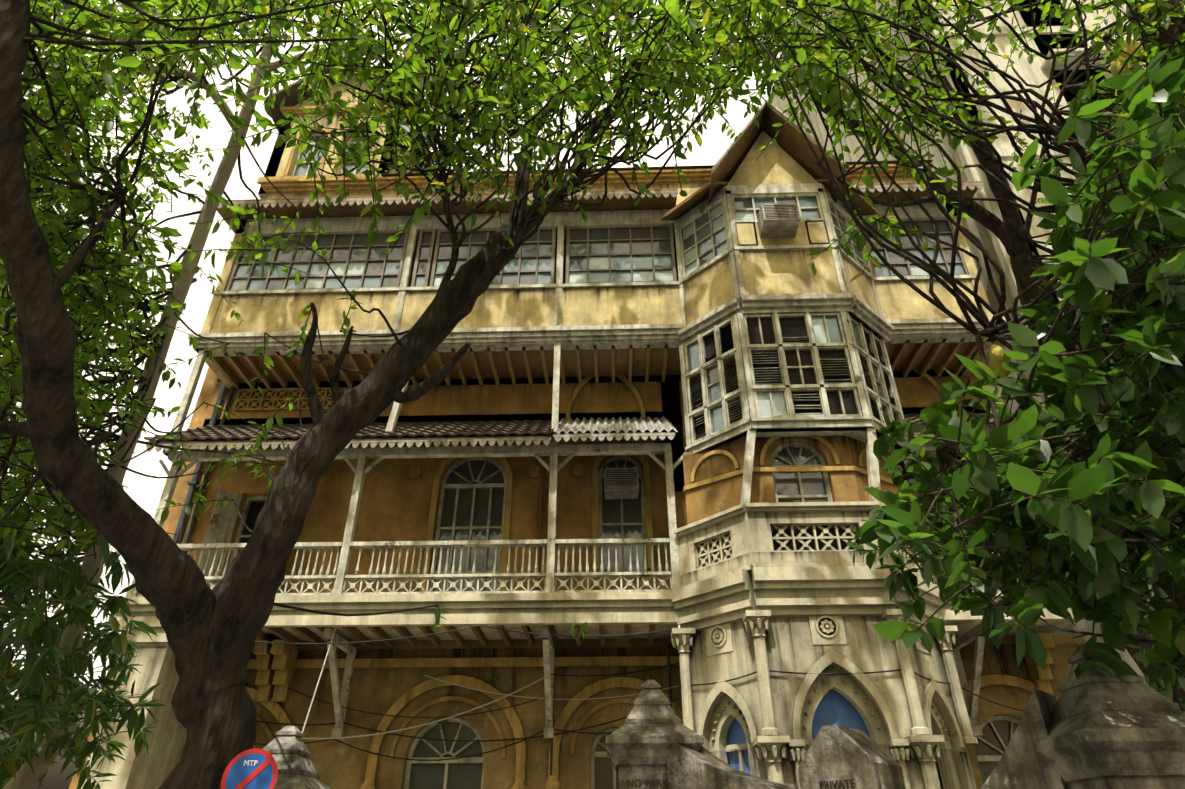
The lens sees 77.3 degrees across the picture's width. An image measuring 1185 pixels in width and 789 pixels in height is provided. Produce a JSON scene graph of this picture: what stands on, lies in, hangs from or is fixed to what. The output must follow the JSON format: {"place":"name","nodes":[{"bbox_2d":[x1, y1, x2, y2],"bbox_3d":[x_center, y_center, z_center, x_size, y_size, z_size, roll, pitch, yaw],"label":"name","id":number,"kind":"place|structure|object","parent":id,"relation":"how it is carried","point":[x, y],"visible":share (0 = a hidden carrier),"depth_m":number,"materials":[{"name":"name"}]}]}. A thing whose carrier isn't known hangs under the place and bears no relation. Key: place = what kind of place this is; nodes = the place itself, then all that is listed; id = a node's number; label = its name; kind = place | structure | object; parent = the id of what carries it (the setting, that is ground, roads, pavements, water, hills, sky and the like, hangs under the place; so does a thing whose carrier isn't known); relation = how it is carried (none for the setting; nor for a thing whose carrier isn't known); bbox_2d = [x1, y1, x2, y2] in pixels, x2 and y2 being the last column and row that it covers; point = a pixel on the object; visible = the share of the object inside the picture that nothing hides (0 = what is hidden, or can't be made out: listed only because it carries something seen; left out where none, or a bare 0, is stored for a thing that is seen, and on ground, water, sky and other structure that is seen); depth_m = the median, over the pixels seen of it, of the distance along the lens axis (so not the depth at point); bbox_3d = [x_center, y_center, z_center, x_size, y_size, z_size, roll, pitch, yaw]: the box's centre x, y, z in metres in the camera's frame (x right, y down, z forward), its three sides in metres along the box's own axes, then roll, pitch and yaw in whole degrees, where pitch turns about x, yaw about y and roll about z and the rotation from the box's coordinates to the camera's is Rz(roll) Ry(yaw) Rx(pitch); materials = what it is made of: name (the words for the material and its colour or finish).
{"place":"outdoors","nodes":[
{"label":"outdoors","id":0,"kind":"place"},
{"bbox_2d":[0,0,788,698],"bbox_3d":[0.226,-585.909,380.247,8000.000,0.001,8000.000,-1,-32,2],"label":"sky","id":1,"kind":"structure","parent":0,"point":[144,492],"depth_m":890.65,"materials":[{"name":"white"}]},
{"bbox_2d":[225,133,1019,788],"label":"windows","id":2,"kind":"structure","parent":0,"point":[473,495],"depth_m":15.09,"materials":[{"name":"grey glass"}]},
{"bbox_2d":[772,0,1184,684],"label":"neighbour building","id":3,"kind":"structure","parent":0,"point":[1038,70],"depth_m":17.75,"materials":[{"name":"paint"}]},
{"bbox_2d":[846,39,1184,711],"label":"leafy foliage","id":4,"kind":"object","parent":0,"point":[1095,545],"depth_m":3.63,"materials":[{"name":"green plant"}]},
{"bbox_3d":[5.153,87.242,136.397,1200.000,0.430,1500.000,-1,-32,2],"label":"ground and road","id":5,"kind":"structure","parent":0,"visible":0},
{"bbox_2d":[2,0,425,788],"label":"tree trunk","id":6,"kind":"object","parent":5,"relation":"on","point":[26,778],"visible":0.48,"depth_m":7.25,"materials":[{"name":"brown plant"}]},
{"bbox_2d":[0,459,165,788],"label":"canopy","id":7,"kind":"object","parent":6,"relation":"attached to","point":[39,631],"depth_m":6.17,"materials":[{"name":"green plant"}]},
{"bbox_2d":[0,0,1184,642],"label":"tree branches","id":8,"kind":"object","parent":6,"relation":"attached to","point":[1040,126],"visible":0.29,"depth_m":4.92,"materials":[{"name":"green plant"}]},
{"bbox_2d":[258,0,475,27],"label":"overhead canopy","id":9,"kind":"object","parent":8,"relation":"attached to","point":[470,20],"visible":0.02,"depth_m":10.09,"materials":[{"name":"green plant"}]},
{"bbox_2d":[0,0,1184,639],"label":"tree foliage","id":10,"kind":"object","parent":8,"relation":"attached to","point":[74,206],"depth_m":5.09,"materials":[{"name":"green plant"}]},
{"bbox_2d":[221,748,277,788],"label":"no parking sign","id":11,"kind":"object","parent":5,"relation":"on","point":[262,773],"visible":1,"depth_m":4.47,"materials":[{"name":"blue metal"}]},
{"bbox_2d":[244,760,257,765],"bbox_3d":[-2.073,2.236,4.494,0.082,0.031,0.004,-1,-32,2],"label":"sign lettering","id":12,"kind":"object","parent":11,"relation":"attached to","point":[251,762],"visible":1,"depth_m":4.49,"materials":[{"name":"white paint"}]},
{"bbox_2d":[0,0,739,788],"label":"tree","id":13,"kind":"object","parent":5,"relation":"on","point":[212,634],"visible":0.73,"depth_m":4.73,"materials":[{"name":"brown plant"}]},
{"bbox_2d":[69,58,1085,788],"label":"building walls","id":14,"kind":"structure","parent":5,"relation":"on","point":[399,498],"depth_m":14.64,"materials":[{"name":"yellow paint"}]},
{"bbox_2d":[47,436,1024,776],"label":"cables","id":15,"kind":"object","parent":14,"relation":"attached to","point":[669,688],"visible":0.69,"depth_m":12.30,"materials":[{"name":"black plastic"}]},
{"bbox_2d":[125,183,984,788],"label":"building timber trim","id":16,"kind":"structure","parent":14,"relation":"attached to","point":[217,543],"depth_m":13.25,"materials":[{"name":"beige wood"}]},
{"bbox_2d":[144,412,993,441],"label":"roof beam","id":17,"kind":"structure","parent":14,"relation":"attached to","point":[435,429],"depth_m":14.00,"materials":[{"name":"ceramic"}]},
{"bbox_2d":[117,114,1078,787],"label":"rain stains","id":18,"kind":"object","parent":14,"relation":"attached to","point":[699,636],"visible":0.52,"depth_m":13.02,"materials":[{"name":"brown paint"}]},
{"bbox_2d":[263,645,1184,788],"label":"compound wall","id":19,"kind":"structure","parent":5,"relation":"on","point":[1091,727],"depth_m":3.79,"materials":[{"name":"stone"}]},
{"bbox_2d":[627,779,667,786],"bbox_3d":[0.446,2.729,5.202,0.404,0.048,0.004,-1,-32,2],"label":"painted lettering","id":20,"kind":"object","parent":19,"relation":"attached to","point":[646,783],"visible":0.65,"depth_m":5.20,"materials":[{"name":"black paint"}]},
{"bbox_2d":[819,779,854,788],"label":"painted lettering","id":21,"kind":"object","parent":19,"relation":"attached to","point":[824,783],"visible":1,"depth_m":4.32,"materials":[{"name":"black paint"}]},
{"bbox_2d":[660,100,977,788],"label":"bay tower","id":22,"kind":"structure","parent":5,"relation":"on","point":[912,729],"depth_m":11.90,"materials":[{"name":"beige paint"}]},
{"bbox_2d":[732,0,1184,710],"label":"tree trunks","id":23,"kind":"object","parent":5,"relation":"on","point":[1010,232],"visible":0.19,"depth_m":8.89,"materials":[{"name":"brown plant"}]},
{"bbox_2d":[989,29,1183,710],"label":"jackfruits","id":24,"kind":"object","parent":23,"relation":"attached to","point":[998,357],"visible":0.17,"depth_m":5.00,"materials":[{"name":"yellow"}]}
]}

